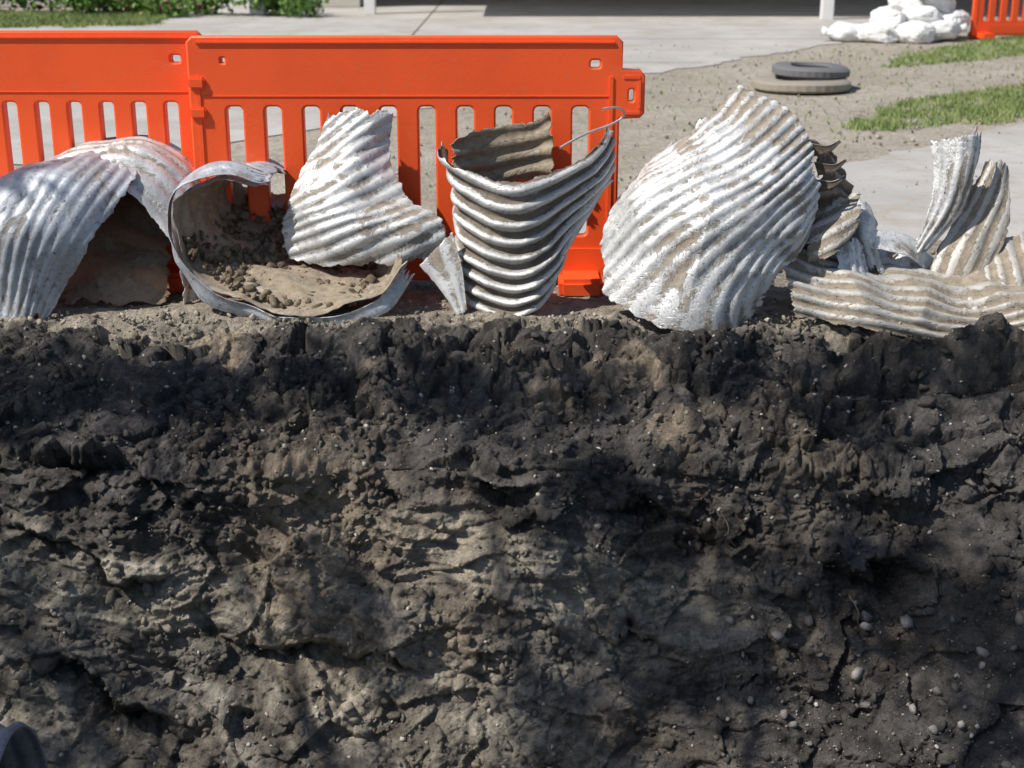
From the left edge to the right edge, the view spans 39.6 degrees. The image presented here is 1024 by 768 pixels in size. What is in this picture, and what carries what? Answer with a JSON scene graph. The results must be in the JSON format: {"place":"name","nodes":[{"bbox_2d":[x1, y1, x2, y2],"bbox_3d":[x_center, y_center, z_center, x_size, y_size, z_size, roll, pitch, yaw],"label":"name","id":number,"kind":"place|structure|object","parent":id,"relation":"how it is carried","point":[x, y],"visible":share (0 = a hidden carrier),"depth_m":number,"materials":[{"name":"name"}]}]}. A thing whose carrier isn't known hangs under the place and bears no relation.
{"place":"outdoors","nodes":[
{"label":"outdoors","id":0,"kind":"place"},
{"bbox_2d":[0,8,190,28],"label":"lawn","id":1,"kind":"structure","parent":0,"point":[32,19],"depth_m":23.81,"materials":[{"name":"green plant"}]},
{"bbox_2d":[309,0,323,13],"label":"garden edging block","id":2,"kind":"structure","parent":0,"point":[320,11],"depth_m":25.86,"materials":[{"name":"white paint"}]},
{"bbox_2d":[0,0,887,163],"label":"driveway","id":3,"kind":"structure","parent":0,"point":[705,31],"depth_m":22.93,"materials":[{"name":"concrete"}]},
{"bbox_2d":[93,0,214,14],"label":"flower patch","id":4,"kind":"object","parent":3,"relation":"on","point":[198,3],"visible":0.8,"depth_m":25.32,"materials":[{"name":"green plant"}]},
{"bbox_2d":[45,0,328,17],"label":"flowering shrub","id":5,"kind":"object","parent":3,"relation":"on","point":[300,6],"visible":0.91,"depth_m":25.22,"materials":[{"name":"green plant"}]},
{"bbox_2d":[249,0,266,14],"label":"garden edging block","id":6,"kind":"object","parent":3,"relation":"on","point":[263,10],"depth_m":25.65,"materials":[{"name":"white paint"}]},
{"bbox_2d":[412,0,442,34],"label":"driveway joints","id":7,"kind":"object","parent":3,"relation":"on","point":[426,18],"visible":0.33,"depth_m":24.50,"materials":[{"name":"grey concrete"}]},
{"bbox_2d":[364,0,834,19],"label":"carport","id":8,"kind":"object","parent":3,"relation":"on","point":[826,9],"visible":1,"depth_m":24.55,"materials":[{"name":"white paint"}]},
{"bbox_2d":[821,22,862,41],"bbox_3d":[4.718,-4.969,20.139,0.673,0.293,0.497,6,9,-11],"label":"sandbag","id":9,"kind":"object","parent":3,"relation":"on","point":[843,31],"visible":0.73,"depth_m":19.97,"materials":[{"name":"white fabric"}]},
{"bbox_2d":[0,240,1023,767],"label":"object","id":10,"kind":"structure","parent":0,"point":[454,568],"depth_m":5.36,"materials":[{"name":"soil"}]},
{"bbox_2d":[0,721,47,767],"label":"culvert pipe","id":11,"kind":"object","parent":10,"relation":"on","point":[21,745],"visible":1,"depth_m":4.86,"materials":[{"name":"metal"}]},
{"bbox_2d":[0,151,136,318],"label":"corrugated metal fragment","id":12,"kind":"object","parent":10,"relation":"on","point":[55,212],"visible":0.88,"depth_m":5.95,"materials":[{"name":"grey metal"}]},
{"bbox_2d":[0,30,229,291],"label":"plastic barrier","id":13,"kind":"object","parent":10,"relation":"on","point":[59,72],"visible":0.4,"depth_m":6.31,"materials":[{"name":"orange plastic"}]},
{"bbox_2d":[64,191,171,305],"bbox_3d":[-1.738,-0.614,6.278,0.504,0.456,0.454,0,18,0],"label":"corrugated metal fragment","id":14,"kind":"object","parent":10,"relation":"on","point":[126,258],"visible":0.62,"depth_m":6.24,"materials":[{"name":"brown metal"}]},
{"bbox_2d":[58,135,199,303],"bbox_3d":[-1.823,-0.757,6.373,0.990,0.672,0.615,0,18,0],"label":"corrugated metal fragment","id":15,"kind":"object","parent":10,"relation":"on","point":[163,170],"visible":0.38,"depth_m":6.20,"materials":[{"name":"grey metal"}]},
{"bbox_2d":[172,158,407,316],"bbox_3d":[-0.885,-0.659,6.202,0.976,0.568,0.694,4,18,12],"label":"corrugated metal fragment","id":16,"kind":"object","parent":10,"relation":"on","point":[202,206],"visible":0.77,"depth_m":6.12,"materials":[{"name":"metal"}]},
{"bbox_2d":[182,192,376,309],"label":"caked mud","id":17,"kind":"structure","parent":16,"relation":"on","point":[209,256],"depth_m":6.18,"materials":[{"name":"soil"}]},
{"bbox_2d":[281,107,445,266],"bbox_3d":[-0.628,-0.852,6.155,0.756,0.659,0.306,0,18,0],"label":"corrugated metal fragment","id":18,"kind":"object","parent":16,"relation":"on","point":[350,202],"visible":0.98,"depth_m":6.12,"materials":[{"name":"grey metal"}]},
{"bbox_2d":[167,161,414,325],"bbox_3d":[-0.944,-0.585,6.007,1.036,0.663,0.278,3,18,10],"label":"corrugated metal fragment","id":19,"kind":"object","parent":10,"relation":"on","point":[386,301],"visible":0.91,"depth_m":6.01,"materials":[{"name":"metal"}]},
{"bbox_2d":[186,35,644,297],"bbox_3d":[-0.417,-0.981,6.369,2.003,1.129,0.460,0,18,0],"label":"plastic barrier","id":20,"kind":"object","parent":10,"relation":"on","point":[407,77],"visible":0.65,"depth_m":6.24,"materials":[{"name":"orange plastic"}]},
{"bbox_2d":[419,232,466,314],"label":"corrugated metal fragment","id":21,"kind":"object","parent":10,"relation":"on","point":[441,266],"visible":1,"depth_m":6.05,"materials":[{"name":"silver metal"}]},
{"bbox_2d":[0,250,975,326],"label":"verge rubble","id":22,"kind":"object","parent":10,"relation":"on","point":[163,315],"visible":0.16,"depth_m":6.03,"materials":[{"name":"soil"}]},
{"bbox_2d":[0,314,1022,767],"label":"gravel stones","id":23,"kind":"object","parent":10,"relation":"on","point":[598,526],"visible":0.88,"depth_m":5.36,"materials":[{"name":"grey stone"}]},
{"bbox_2d":[0,310,1023,767],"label":"soil clods","id":24,"kind":"object","parent":10,"relation":"on","point":[794,586],"visible":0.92,"depth_m":5.36,"materials":[{"name":"black soil"}]},
{"bbox_2d":[437,122,615,315],"bbox_3d":[0.067,-0.696,6.098,0.772,0.794,0.438,0,18,0],"label":"corrugated metal fragment","id":25,"kind":"object","parent":10,"relation":"on","point":[514,241],"visible":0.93,"depth_m":5.99,"materials":[{"name":"grey metal"}]},
{"bbox_2d":[450,111,554,181],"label":"corrugated metal fragment","id":26,"kind":"object","parent":25,"relation":"attached to","point":[511,152],"visible":0.84,"depth_m":6.27,"materials":[{"name":"metal"}]},
{"bbox_2d":[559,106,624,148],"bbox_3d":[0.341,-1.084,6.000,0.320,0.163,0.030,-9,20,-27],"label":"bent wire","id":27,"kind":"object","parent":25,"relation":"on","point":[602,127],"visible":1,"depth_m":6.01,"materials":[{"name":"silver metal"}]},
{"bbox_2d":[599,85,821,331],"bbox_3d":[0.822,-0.740,5.984,0.804,0.969,0.600,10,21,29],"label":"corrugated metal fragment","id":28,"kind":"object","parent":10,"relation":"on","point":[709,223],"visible":1,"depth_m":5.89,"materials":[{"name":"grey metal"}]},
{"bbox_2d":[720,511,735,546],"bbox_3d":[0.805,0.544,5.330,0.046,0.133,0.062,-13,22,-34],"label":"root","id":29,"kind":"object","parent":10,"relation":"on","point":[728,528],"visible":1,"depth_m":5.30,"materials":[{"name":"brown plant"}]},
{"bbox_2d":[849,595,864,631],"bbox_3d":[1.245,0.834,5.150,0.046,0.133,0.062,-13,22,-34],"label":"root","id":30,"kind":"object","parent":10,"relation":"on","point":[858,613],"visible":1,"depth_m":5.12,"materials":[{"name":"brown plant"}]},
{"bbox_2d":[726,599,1023,767],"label":"gravel stones","id":31,"kind":"object","parent":10,"relation":"on","point":[906,620],"visible":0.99,"depth_m":5.11,"materials":[{"name":"grey stone"}]},
{"bbox_2d":[782,247,1023,338],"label":"corrugated metal fragment","id":32,"kind":"object","parent":10,"relation":"on","point":[924,303],"visible":0.64,"depth_m":5.98,"materials":[{"name":"silver metal"}]},
{"bbox_2d":[804,139,853,250],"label":"corrugated metal fragment","id":33,"kind":"object","parent":32,"relation":"on","point":[844,189],"visible":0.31,"depth_m":6.13,"materials":[{"name":"metal"}]},
{"bbox_2d":[816,175,845,191],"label":"corrugated metal fragment","id":34,"kind":"object","parent":33,"relation":"on","point":[827,185],"visible":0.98,"depth_m":6.00,"materials":[{"name":"grey metal"}]},
{"bbox_2d":[814,159,846,175],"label":"corrugated metal fragment","id":35,"kind":"object","parent":34,"relation":"on","point":[822,168],"visible":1,"depth_m":5.99,"materials":[{"name":"metal"}]},
{"bbox_2d":[813,140,840,156],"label":"corrugated metal fragment","id":36,"kind":"object","parent":35,"relation":"on","point":[818,149],"visible":1,"depth_m":5.96,"materials":[{"name":"metal"}]},
{"bbox_2d":[805,192,862,262],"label":"corrugated metal fragment","id":37,"kind":"object","parent":32,"relation":"on","point":[835,226],"visible":0.94,"depth_m":6.02,"materials":[{"name":"grey metal"}]},
{"bbox_2d":[835,237,868,275],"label":"corrugated metal fragment","id":38,"kind":"object","parent":32,"relation":"on","point":[850,256],"visible":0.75,"depth_m":6.06,"materials":[{"name":"silver metal"}]},
{"bbox_2d":[849,198,884,274],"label":"corrugated metal fragment","id":39,"kind":"object","parent":32,"relation":"on","point":[868,224],"visible":0.6,"depth_m":6.14,"materials":[{"name":"grey metal"}]},
{"bbox_2d":[878,249,921,267],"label":"corrugated metal fragment","id":40,"kind":"object","parent":32,"relation":"on","point":[887,257],"visible":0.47,"depth_m":6.25,"materials":[{"name":"silver metal"}]},
{"bbox_2d":[869,230,934,269],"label":"corrugated metal fragment","id":41,"kind":"object","parent":32,"relation":"on","point":[897,242],"visible":0.97,"depth_m":6.16,"materials":[{"name":"silver metal"}]},
{"bbox_2d":[915,130,981,254],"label":"corrugated metal fragment","id":42,"kind":"object","parent":41,"relation":"on","point":[954,162],"visible":1,"depth_m":6.12,"materials":[{"name":"grey metal"}]},
{"bbox_2d":[959,232,1023,317],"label":"corrugated metal fragment","id":43,"kind":"object","parent":32,"relation":"on","point":[1005,266],"visible":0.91,"depth_m":6.14,"materials":[{"name":"silver metal"}]},
{"bbox_2d":[930,159,1010,276],"bbox_3d":[2.016,-0.674,6.197,0.408,0.578,0.202,-14,22,-36],"label":"corrugated metal fragment","id":44,"kind":"object","parent":10,"relation":"on","point":[973,240],"visible":0.91,"depth_m":6.20,"materials":[{"name":"grey metal"}]},
{"bbox_2d":[964,125,977,208],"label":"corrugated metal fragment","id":45,"kind":"object","parent":44,"relation":"on","point":[974,133],"visible":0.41,"depth_m":6.24,"materials":[{"name":"grey metal"}]},
{"bbox_2d":[0,0,1023,223],"bbox_3d":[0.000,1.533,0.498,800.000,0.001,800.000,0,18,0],"label":"ground","id":46,"kind":"structure","parent":0,"point":[630,135],"depth_m":13.06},
{"bbox_2d":[0,0,91,12],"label":"shrub","id":47,"kind":"object","parent":46,"relation":"on","point":[24,5],"visible":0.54,"depth_m":26.00,"materials":[{"name":"green plant"}]},
{"bbox_2d":[0,0,363,6],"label":"walls","id":48,"kind":"structure","parent":46,"relation":"on","point":[346,3],"depth_m":28.06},
{"bbox_2d":[216,0,248,6],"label":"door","id":49,"kind":"structure","parent":48,"relation":"attached to","point":[231,4],"depth_m":28.01,"materials":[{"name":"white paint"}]},
{"bbox_2d":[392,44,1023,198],"bbox_3d":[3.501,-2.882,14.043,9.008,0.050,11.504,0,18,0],"label":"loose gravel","id":50,"kind":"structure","parent":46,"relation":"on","point":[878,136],"depth_m":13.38,"materials":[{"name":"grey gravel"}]},
{"bbox_2d":[752,75,850,93],"bbox_3d":[2.900,-3.011,14.268,0.978,0.118,0.978,0,18,0],"label":"tyre","id":51,"kind":"object","parent":46,"relation":"on","point":[772,83],"visible":0.79,"depth_m":13.91,"materials":[{"name":"rubber"}]},
{"bbox_2d":[772,61,849,79],"bbox_3d":[3.030,-3.178,14.424,0.778,0.118,0.778,2,19,-1],"label":"tyre","id":52,"kind":"object","parent":51,"relation":"on","point":[809,70],"visible":0.99,"depth_m":14.17,"materials":[{"name":"rubber"}]},
{"bbox_2d":[630,41,1023,140],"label":"weeds","id":53,"kind":"object","parent":46,"relation":"on","point":[851,87],"visible":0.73,"depth_m":14.36,"materials":[{"name":"green plant"}]},
{"bbox_2d":[857,21,903,43],"bbox_3d":[5.172,-4.925,19.954,0.700,0.298,0.507,14,24,26],"label":"sandbag","id":54,"kind":"object","parent":46,"relation":"on","point":[876,32],"visible":0.97,"depth_m":19.78,"materials":[{"name":"white fabric"}]},
{"bbox_2d":[895,21,935,43],"bbox_3d":[5.574,-4.926,19.919,0.505,0.301,0.681,-19,24,-38],"label":"sandbag","id":55,"kind":"object","parent":46,"relation":"on","point":[917,32],"visible":0.82,"depth_m":19.70,"materials":[{"name":"white fabric"}]},
{"bbox_2d":[872,9,905,27],"bbox_3d":[5.367,-5.151,20.169,0.485,0.300,0.684,0,12,22],"label":"sandbag","id":56,"kind":"object","parent":55,"relation":"on","point":[894,18],"visible":0.65,"depth_m":19.89,"materials":[{"name":"white fabric"}]},
{"bbox_2d":[869,6,893,21],"bbox_3d":[5.536,-5.312,20.568,0.668,0.283,0.495,-1,20,-6],"label":"sandbag","id":57,"kind":"object","parent":56,"relation":"on","point":[878,10],"visible":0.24,"depth_m":20.50,"materials":[{"name":"white fabric"}]},
{"bbox_2d":[888,0,926,11],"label":"sandbag","id":58,"kind":"object","parent":57,"relation":"on","point":[900,5],"visible":0.53,"depth_m":20.23,"materials":[{"name":"white fabric"}]},
{"bbox_2d":[841,81,1023,130],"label":"grass","id":59,"kind":"structure","parent":46,"relation":"on","point":[967,111],"depth_m":12.56,"materials":[{"name":"green plant"}]},
{"bbox_2d":[931,20,966,41],"bbox_3d":[6.071,-4.997,20.139,0.699,0.294,0.495,-9,6,15],"label":"sandbag","id":60,"kind":"object","parent":46,"relation":"on","point":[948,29],"visible":0.63,"depth_m":19.93,"materials":[{"name":"white fabric"}]},
{"bbox_2d":[902,6,946,22],"bbox_3d":[5.828,-5.214,20.183,0.682,0.292,0.488,-9,18,-9],"label":"sandbag","id":61,"kind":"object","parent":60,"relation":"on","point":[929,14],"visible":0.62,"depth_m":19.98,"materials":[{"name":"white fabric"}]},
{"bbox_2d":[942,10,970,26],"bbox_3d":[6.310,-5.220,20.408,0.476,0.301,0.693,16,25,35],"label":"sandbag","id":62,"kind":"object","parent":60,"relation":"on","point":[960,17],"visible":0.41,"depth_m":20.17,"materials":[{"name":"white fabric"}]},
{"bbox_2d":[922,0,955,12],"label":"sandbag","id":63,"kind":"object","parent":62,"relation":"on","point":[947,6],"visible":0.59,"depth_m":20.19,"materials":[{"name":"white fabric"}]},
{"bbox_2d":[967,0,1023,39],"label":"plastic barrier","id":64,"kind":"object","parent":46,"relation":"on","point":[990,27],"visible":1,"depth_m":20.42,"materials":[{"name":"orange plastic"}]},
{"bbox_2d":[579,124,1023,239],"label":"sidewalk","id":65,"kind":"structure","parent":0,"point":[895,202],"depth_m":9.28,"materials":[{"name":"concrete"}]},
{"bbox_2d":[880,35,1023,67],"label":"grass","id":66,"kind":"structure","parent":0,"point":[999,45],"depth_m":18.11,"materials":[{"name":"green plant"}]}
]}

